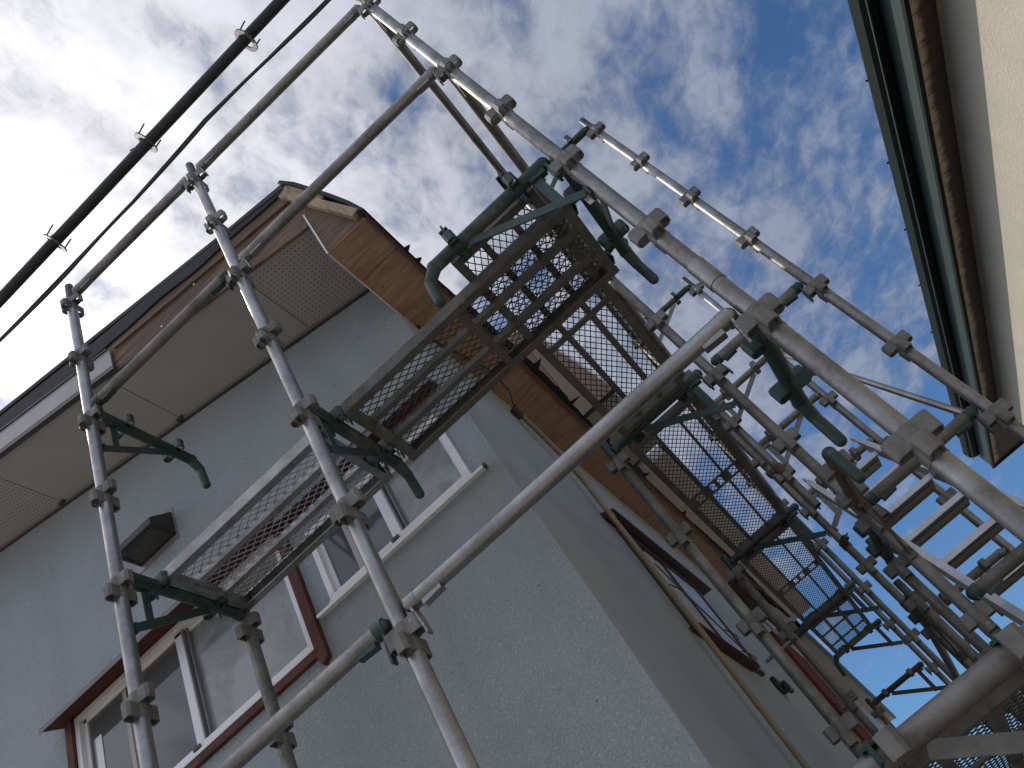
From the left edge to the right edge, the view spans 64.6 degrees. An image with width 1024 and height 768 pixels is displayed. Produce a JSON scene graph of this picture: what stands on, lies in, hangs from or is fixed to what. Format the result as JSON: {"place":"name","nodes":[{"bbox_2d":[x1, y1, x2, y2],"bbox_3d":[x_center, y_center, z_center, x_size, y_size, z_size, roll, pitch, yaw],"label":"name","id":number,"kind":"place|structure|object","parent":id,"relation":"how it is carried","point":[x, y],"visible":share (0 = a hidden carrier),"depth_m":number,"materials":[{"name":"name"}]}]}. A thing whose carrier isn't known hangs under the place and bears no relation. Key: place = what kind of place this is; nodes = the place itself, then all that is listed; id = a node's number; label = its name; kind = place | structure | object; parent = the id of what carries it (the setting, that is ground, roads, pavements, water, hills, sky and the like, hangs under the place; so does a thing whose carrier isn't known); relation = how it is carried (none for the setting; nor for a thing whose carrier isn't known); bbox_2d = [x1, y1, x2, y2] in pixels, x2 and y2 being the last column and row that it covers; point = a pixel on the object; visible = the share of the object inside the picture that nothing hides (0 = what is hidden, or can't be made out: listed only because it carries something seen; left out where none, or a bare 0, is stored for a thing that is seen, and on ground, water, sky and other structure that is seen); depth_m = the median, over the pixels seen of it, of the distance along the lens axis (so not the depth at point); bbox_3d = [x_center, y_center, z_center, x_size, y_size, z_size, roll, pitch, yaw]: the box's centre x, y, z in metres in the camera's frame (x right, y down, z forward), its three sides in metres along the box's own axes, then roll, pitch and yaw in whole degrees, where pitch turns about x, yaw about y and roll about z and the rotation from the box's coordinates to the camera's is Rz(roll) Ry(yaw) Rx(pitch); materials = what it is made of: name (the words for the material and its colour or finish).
{"place":"outdoors","nodes":[
{"label":"outdoors","id":0,"kind":"place"},
{"bbox_2d":[0,0,289,307],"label":"cable guard pipe","id":1,"kind":"object","parent":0,"point":[148,141],"visible":1,"depth_m":2.92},
{"bbox_2d":[0,0,330,341],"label":"twin cable","id":2,"kind":"object","parent":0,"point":[168,162],"visible":1,"depth_m":2.75,"materials":[{"name":"black rubber"}]},
{"bbox_2d":[0,180,896,767],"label":"stucco house","id":3,"kind":"structure","parent":0,"point":[582,614],"depth_m":3.89,"materials":[{"name":"white paint"}]},
{"bbox_2d":[74,534,313,767],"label":"window","id":4,"kind":"structure","parent":3,"relation":"in","point":[203,677],"depth_m":3.65,"materials":[{"name":"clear glass"}]},
{"bbox_2d":[304,415,471,602],"bbox_3d":[-0.535,0.543,3.518,0.815,0.422,0.084,-43,-43,5],"label":"window","id":5,"kind":"structure","parent":3,"relation":"in","point":[394,510],"depth_m":3.51,"materials":[{"name":"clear glass"}]},
{"bbox_2d":[616,528,764,676],"bbox_3d":[1.080,1.311,4.806,0.030,0.730,1.240,-43,-43,5],"label":"side window","id":6,"kind":"structure","parent":3,"relation":"in","point":[682,582],"depth_m":4.88,"materials":[{"name":"brown metal"}]},
{"bbox_2d":[765,595,843,662],"bbox_3d":[2.115,1.783,5.871,0.715,0.044,0.044,-43,-43,5],"label":"wall tie","id":7,"kind":"object","parent":3,"relation":"attached to","point":[819,616],"depth_m":5.85,"materials":[{"name":"grey metal"}]},
{"bbox_2d":[0,0,1023,767],"label":"sky","id":8,"kind":"structure","parent":0,"point":[766,108],"materials":[{"name":"blue"}]},
{"bbox_2d":[848,0,1023,468],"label":"neighbour house","id":9,"kind":"structure","parent":0,"point":[945,80],"depth_m":6.69,"materials":[{"name":"beige paint"}]},
{"label":"ground","id":10,"kind":"structure","parent":0,"visible":0},
{"bbox_2d":[60,283,159,767],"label":"scaffold post","id":11,"kind":"object","parent":10,"relation":"on","point":[139,712],"visible":1,"depth_m":2.86,"materials":[{"name":"metal"}]},
{"bbox_2d":[99,411,210,488],"bbox_3d":[-1.600,0.332,3.645,0.119,0.292,0.597,-43,-43,5],"label":"platform bracket","id":12,"kind":"object","parent":11,"relation":"attached to","point":[125,424],"visible":0.83,"depth_m":3.66,"materials":[{"name":"green metal"}]},
{"bbox_2d":[91,268,233,416],"bbox_3d":[-1.474,-0.169,3.424,0.848,0.134,0.052,-43,-43,5],"label":"ledger tube","id":13,"kind":"object","parent":11,"relation":"attached to","point":[161,339],"visible":0.84,"depth_m":3.43,"materials":[{"name":"metal"}]},
{"bbox_2d":[129,570,245,634],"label":"platform bracket","id":14,"kind":"object","parent":11,"relation":"attached to","point":[150,589],"visible":0.73,"depth_m":2.97,"materials":[{"name":"green metal"}]},
{"bbox_2d":[156,419,400,619],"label":"walkway deck","id":15,"kind":"structure","parent":14,"relation":"on","point":[244,503],"depth_m":3.07,"materials":[{"name":"metal"}]},
{"bbox_2d":[216,618,398,767],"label":"ledger tube","id":16,"kind":"object","parent":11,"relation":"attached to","point":[365,647],"visible":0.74,"depth_m":2.14,"materials":[{"name":"metal"}]},
{"bbox_2d":[234,610,297,767],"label":"scaffold post","id":17,"kind":"object","parent":10,"relation":"on","point":[251,635],"visible":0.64,"depth_m":3.05,"materials":[{"name":"metal"}]},
{"bbox_2d":[185,162,479,767],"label":"scaffold post","id":18,"kind":"object","parent":10,"relation":"on","point":[402,638],"visible":0.97,"depth_m":2.39,"materials":[{"name":"metal"}]},
{"bbox_2d":[72,176,190,301],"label":"ledger tube","id":19,"kind":"object","parent":18,"relation":"attached to","point":[130,237],"visible":0.87,"depth_m":4.08,"materials":[{"name":"metal"}]},
{"bbox_2d":[195,4,364,175],"bbox_3d":[-1.135,-1.430,3.972,1.148,0.134,0.052,-43,-43,5],"label":"ledger tube","id":20,"kind":"object","parent":18,"relation":"attached to","point":[279,88],"visible":0.92,"depth_m":3.98,"materials":[{"name":"metal"}]},
{"bbox_2d":[238,66,443,269],"bbox_3d":[-0.705,-0.877,3.330,1.148,0.134,0.052,-43,-43,5],"label":"ledger tube","id":21,"kind":"object","parent":18,"relation":"attached to","point":[255,247],"visible":0.97,"depth_m":3.34,"materials":[{"name":"metal"}]},
{"bbox_2d":[313,406,424,498],"bbox_3d":[-0.510,0.277,2.923,0.119,0.292,0.597,-43,-43,5],"label":"platform bracket","id":22,"kind":"object","parent":18,"relation":"attached to","point":[374,453],"visible":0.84,"depth_m":2.96,"materials":[{"name":"green metal"}]},
{"bbox_2d":[332,204,628,468],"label":"walkway deck","id":23,"kind":"structure","parent":22,"relation":"on","point":[453,309],"depth_m":2.98,"materials":[{"name":"metal"}]},
{"bbox_2d":[402,307,754,633],"bbox_3d":[0.157,0.228,2.047,1.148,0.134,0.052,-43,-43,5],"label":"ledger tube","id":24,"kind":"object","parent":18,"relation":"attached to","point":[707,338],"visible":0.98,"depth_m":2.05,"materials":[{"name":"metal"}]},
{"bbox_2d":[356,0,1023,543],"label":"scaffold post","id":25,"kind":"object","parent":10,"relation":"on","point":[916,436],"visible":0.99,"depth_m":1.97,"materials":[{"name":"metal"}]},
{"bbox_2d":[369,14,513,182],"bbox_3d":[-0.301,-1.477,4.447,0.052,0.134,1.448,-43,-43,5],"label":"ledger tube","id":26,"kind":"object","parent":25,"relation":"attached to","point":[408,55],"visible":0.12,"depth_m":4.41,"materials":[{"name":"metal"}]},
{"bbox_2d":[424,157,595,307],"bbox_3d":[-0.038,-0.467,2.614,0.598,0.312,0.119,-43,-43,5],"label":"platform bracket","id":27,"kind":"object","parent":25,"relation":"attached to","point":[535,174],"visible":0.98,"depth_m":2.66,"materials":[{"name":"green metal"}]},
{"bbox_2d":[439,171,685,437],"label":"walkway deck","id":28,"kind":"structure","parent":27,"relation":"on","point":[511,212],"depth_m":3.25,"materials":[{"name":"metal"}]},
{"bbox_2d":[448,78,600,269],"bbox_3d":[0.129,-0.924,3.806,0.052,0.134,1.448,-43,-43,5],"label":"ledger tube","id":29,"kind":"object","parent":25,"relation":"attached to","point":[479,110],"visible":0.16,"depth_m":3.59,"materials":[{"name":"metal"}]},
{"bbox_2d":[563,174,658,283],"bbox_3d":[0.369,-0.533,2.816,0.119,0.292,0.597,-43,-43,5],"label":"platform bracket","id":30,"kind":"object","parent":25,"relation":"attached to","point":[612,234],"visible":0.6,"depth_m":2.96,"materials":[{"name":"green metal"}]},
{"bbox_2d":[740,332,846,446],"bbox_3d":[0.800,0.019,2.174,0.119,0.292,0.597,-43,-43,5],"label":"platform bracket","id":31,"kind":"object","parent":25,"relation":"attached to","point":[791,383],"visible":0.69,"depth_m":2.29,"materials":[{"name":"green metal"}]},
{"bbox_2d":[848,622,1023,767],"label":"platform bracket","id":32,"kind":"object","parent":25,"relation":"attached to","point":[904,743],"visible":1,"depth_m":1.39,"materials":[{"name":"metal"}]},
{"bbox_2d":[858,629,1023,767],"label":"walkway deck","id":33,"kind":"structure","parent":32,"relation":"on","point":[990,708],"depth_m":1.45,"materials":[{"name":"metal"}]},
{"bbox_2d":[599,441,863,758],"bbox_3d":[1.309,1.409,2.564,0.099,3.860,0.099,-10,-49,-27],"label":"scaffold post","id":34,"kind":"object","parent":10,"relation":"on","point":[841,728],"visible":0.99,"depth_m":3.13,"materials":[{"name":"metal"}]},
{"bbox_2d":[526,203,1001,639],"bbox_3d":[1.311,0.443,3.162,0.099,5.790,0.099,-10,-49,-27],"label":"scaffold post","id":35,"kind":"object","parent":10,"relation":"on","point":[979,614],"visible":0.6,"depth_m":3.31,"materials":[{"name":"metal"}]},
{"bbox_2d":[543,126,588,188],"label":"platform bracket","id":36,"kind":"object","parent":35,"relation":"attached to","point":[578,137],"visible":0.32,"depth_m":4.99,"materials":[{"name":"green metal"}]},
{"bbox_2d":[525,206,641,344],"bbox_3d":[0.536,-0.728,5.655,0.052,0.134,1.748,-43,-43,5],"label":"ledger tube","id":37,"kind":"object","parent":35,"relation":"attached to","point":[609,307],"visible":0.41,"depth_m":5.97,"materials":[{"name":"metal"}]},
{"bbox_2d":[609,285,719,420],"bbox_3d":[0.967,-0.175,5.014,0.052,0.134,1.748,-43,-43,5],"label":"ledger tube","id":38,"kind":"object","parent":35,"relation":"attached to","point":[639,318],"visible":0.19,"depth_m":4.84,"materials":[{"name":"metal"}]},
{"bbox_2d":[682,369,820,508],"bbox_3d":[1.348,0.250,4.923,0.099,1.440,0.099,-10,-49,-27],"label":"scaffold post","id":39,"kind":"object","parent":38,"relation":"attached to","point":[786,475],"visible":0.72,"depth_m":4.71,"materials":[{"name":"metal"}]},
{"bbox_2d":[765,462,787,478],"bbox_3d":[1.522,0.504,4.640,0.172,0.060,0.073,-24,-44,-15],"label":"pipe clamp","id":40,"kind":"object","parent":39,"relation":"attached to","point":[778,468],"visible":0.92,"depth_m":4.63,"materials":[{"name":"metal"}]},
{"bbox_2d":[611,369,741,453],"bbox_3d":[0.738,0.201,3.710,0.559,0.312,0.119,-43,-43,5],"label":"platform bracket","id":41,"kind":"object","parent":35,"relation":"attached to","point":[692,380],"visible":0.81,"depth_m":3.75,"materials":[{"name":"green metal"}]},
{"bbox_2d":[627,389,787,556],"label":"walkway deck","id":42,"kind":"structure","parent":41,"relation":"on","point":[676,409],"depth_m":4.37,"materials":[{"name":"metal"}]},
{"bbox_2d":[711,282,813,373],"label":"ledger tube","id":43,"kind":"object","parent":35,"relation":"attached to","point":[727,352],"visible":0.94,"depth_m":3.72,"materials":[{"name":"metal"}]},
{"bbox_2d":[817,446,917,560],"bbox_3d":[1.232,0.406,2.797,0.119,0.292,0.597,-43,-43,5],"label":"platform bracket","id":44,"kind":"object","parent":35,"relation":"attached to","point":[841,468],"visible":1,"depth_m":2.83,"materials":[{"name":"green metal"}]},
{"bbox_2d":[853,515,900,560],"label":"platform bracket","id":45,"kind":"object","parent":35,"relation":"attached to","point":[878,546],"visible":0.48,"depth_m":3.38,"materials":[{"name":"green metal"}]},
{"bbox_2d":[802,437,1023,625],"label":"aluminium stair","id":46,"kind":"object","parent":35,"relation":"attached to","point":[947,565],"visible":0.53,"depth_m":3.58,"materials":[{"name":"silver metal"}]},
{"bbox_2d":[864,406,993,518],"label":"ledger tube","id":47,"kind":"object","parent":35,"relation":"attached to","point":[885,489],"visible":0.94,"depth_m":3.08,"materials":[{"name":"metal"}]},
{"bbox_2d":[965,543,1023,616],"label":"ledger tube","id":48,"kind":"object","parent":35,"relation":"attached to","point":[990,582],"visible":0.93,"depth_m":2.77,"materials":[{"name":"metal"}]},
{"bbox_2d":[720,554,878,735],"bbox_3d":[2.223,2.227,3.882,0.099,3.860,0.099,-10,-49,-27],"label":"scaffold post","id":49,"kind":"object","parent":10,"relation":"on","point":[849,698],"visible":1,"depth_m":4.68,"materials":[{"name":"metal"}]},
{"bbox_2d":[579,118,1023,441],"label":"scaffold post","id":50,"kind":"object","parent":10,"relation":"on","point":[1000,414],"visible":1,"depth_m":3.59,"materials":[{"name":"metal"}]},
{"bbox_2d":[625,332,1023,723],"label":"scaffold post","id":51,"kind":"object","parent":10,"relation":"on","point":[867,564],"visible":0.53,"depth_m":4.84,"materials":[{"name":"metal"}]},
{"bbox_2d":[644,285,690,341],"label":"platform bracket","id":52,"kind":"object","parent":51,"relation":"attached to","point":[670,304],"visible":0.52,"depth_m":6.31,"materials":[{"name":"green metal"}]},
{"bbox_2d":[639,348,717,438],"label":"ledger tube","id":53,"kind":"object","parent":51,"relation":"attached to","point":[690,407],"visible":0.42,"depth_m":7.39,"materials":[{"name":"metal"}]},
{"bbox_2d":[714,356,766,417],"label":"platform bracket","id":54,"kind":"object","parent":51,"relation":"attached to","point":[744,377],"visible":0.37,"depth_m":5.67,"materials":[{"name":"metal"}]},
{"bbox_2d":[719,426,786,509],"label":"ledger tube","id":55,"kind":"object","parent":51,"relation":"attached to","point":[759,474],"visible":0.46,"depth_m":6.49,"materials":[{"name":"metal"}]},
{"bbox_2d":[729,503,830,564],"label":"platform bracket","id":56,"kind":"object","parent":51,"relation":"attached to","point":[791,510],"visible":0.84,"depth_m":5.06,"materials":[{"name":"green metal"}]},
{"bbox_2d":[740,518,846,623],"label":"walkway deck","id":57,"kind":"structure","parent":56,"relation":"on","point":[776,533],"depth_m":5.71,"materials":[{"name":"metal"}]},
{"bbox_2d":[758,393,820,463],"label":"platform bracket","id":58,"kind":"object","parent":51,"relation":"attached to","point":[786,422],"visible":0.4,"depth_m":5.35,"materials":[{"name":"metal"}]},
{"bbox_2d":[808,438,874,530],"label":"platform bracket","id":59,"kind":"object","parent":51,"relation":"attached to","point":[857,452],"visible":0.47,"depth_m":5.02,"materials":[{"name":"metal"}]},
{"bbox_2d":[839,533,852,550],"bbox_3d":[1.981,0.941,4.816,0.073,0.059,0.105,-18,-46,-20],"label":"pipe clamp","id":60,"kind":"object","parent":51,"relation":"attached to","point":[844,543],"visible":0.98,"depth_m":4.80,"materials":[{"name":"grey metal"}]},
{"bbox_2d":[899,591,966,661],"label":"platform bracket","id":61,"kind":"object","parent":51,"relation":"attached to","point":[916,616],"visible":0.51,"depth_m":4.25,"materials":[{"name":"green metal"}]},
{"bbox_2d":[930,637,959,679],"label":"ledger tube","id":62,"kind":"object","parent":51,"relation":"attached to","point":[947,659],"depth_m":4.99,"materials":[{"name":"grey metal"}]},
{"bbox_2d":[930,547,1007,644],"bbox_3d":[2.530,1.159,4.332,0.559,0.312,0.119,-43,-43,5],"label":"platform bracket","id":63,"kind":"object","parent":51,"relation":"attached to","point":[986,565],"visible":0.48,"depth_m":4.39,"materials":[{"name":"metal"}]},
{"bbox_2d":[701,426,953,680],"bbox_3d":[3.139,2.078,5.798,0.099,5.790,0.099,-10,-49,-27],"label":"scaffold post","id":64,"kind":"object","parent":10,"relation":"on","point":[864,587],"visible":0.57,"depth_m":6.28,"materials":[{"name":"metal"}]},
{"bbox_2d":[714,441,753,485],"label":"ledger tube","id":65,"kind":"object","parent":64,"relation":"attached to","point":[729,457],"visible":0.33,"depth_m":8.23,"materials":[{"name":"metal"}]},
{"bbox_2d":[800,582,881,627],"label":"platform bracket","id":66,"kind":"object","parent":64,"relation":"attached to","point":[849,588],"visible":0.62,"depth_m":6.35,"materials":[{"name":"green metal"}]},
{"bbox_2d":[810,593,873,657],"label":"walkway deck","id":67,"kind":"structure","parent":66,"relation":"on","point":[839,652],"depth_m":6.94,"materials":[{"name":"metal"}]},
{"bbox_2d":[681,277,1014,553],"bbox_3d":[2.664,0.856,4.426,0.099,5.790,0.099,-10,-49,-27],"label":"scaffold post","id":68,"kind":"object","parent":10,"relation":"on","point":[831,396],"visible":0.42,"depth_m":5.12,"materials":[{"name":"metal"}]},
{"bbox_2d":[783,352,977,420],"bbox_3d":[1.778,-0.060,4.394,0.031,2.022,1.719,-43,-43,5],"label":"diagonal brace","id":69,"kind":"object","parent":68,"relation":"attached to","point":[920,399],"visible":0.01,"depth_m":3.63,"materials":[{"name":"metal"}]},
{"bbox_2d":[739,473,1023,757],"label":"scaffold post","id":70,"kind":"object","parent":10,"relation":"on","point":[931,667],"visible":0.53,"depth_m":7.22,"materials":[{"name":"metal"}]},
{"bbox_2d":[793,522,818,551],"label":"ledger tube","id":71,"kind":"object","parent":70,"relation":"attached to","point":[811,542],"visible":0.26,"depth_m":7.75,"materials":[{"name":"metal"}]},
{"bbox_2d":[833,618,905,676],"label":"platform bracket","id":72,"kind":"object","parent":70,"relation":"attached to","point":[876,623],"visible":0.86,"depth_m":7.25,"materials":[{"name":"green metal"}]},
{"bbox_2d":[872,661,945,705],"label":"platform bracket","id":73,"kind":"object","parent":70,"relation":"attached to","point":[902,679],"visible":0.96,"depth_m":6.95,"materials":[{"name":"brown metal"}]},
{"bbox_2d":[865,698,929,767],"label":"scaffold post","id":74,"kind":"object","parent":10,"relation":"on","point":[880,710],"visible":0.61,"depth_m":6.95,"materials":[{"name":"metal"}]},
{"bbox_2d":[865,537,1023,692],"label":"scaffold post","id":75,"kind":"object","parent":10,"relation":"on","point":[895,567],"visible":0.56,"depth_m":3.39,"materials":[{"name":"metal"}]},
{"bbox_2d":[893,578,1023,711],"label":"scaffold post","id":76,"kind":"object","parent":10,"relation":"on","point":[913,602],"visible":0.56,"depth_m":3.87,"materials":[{"name":"metal"}]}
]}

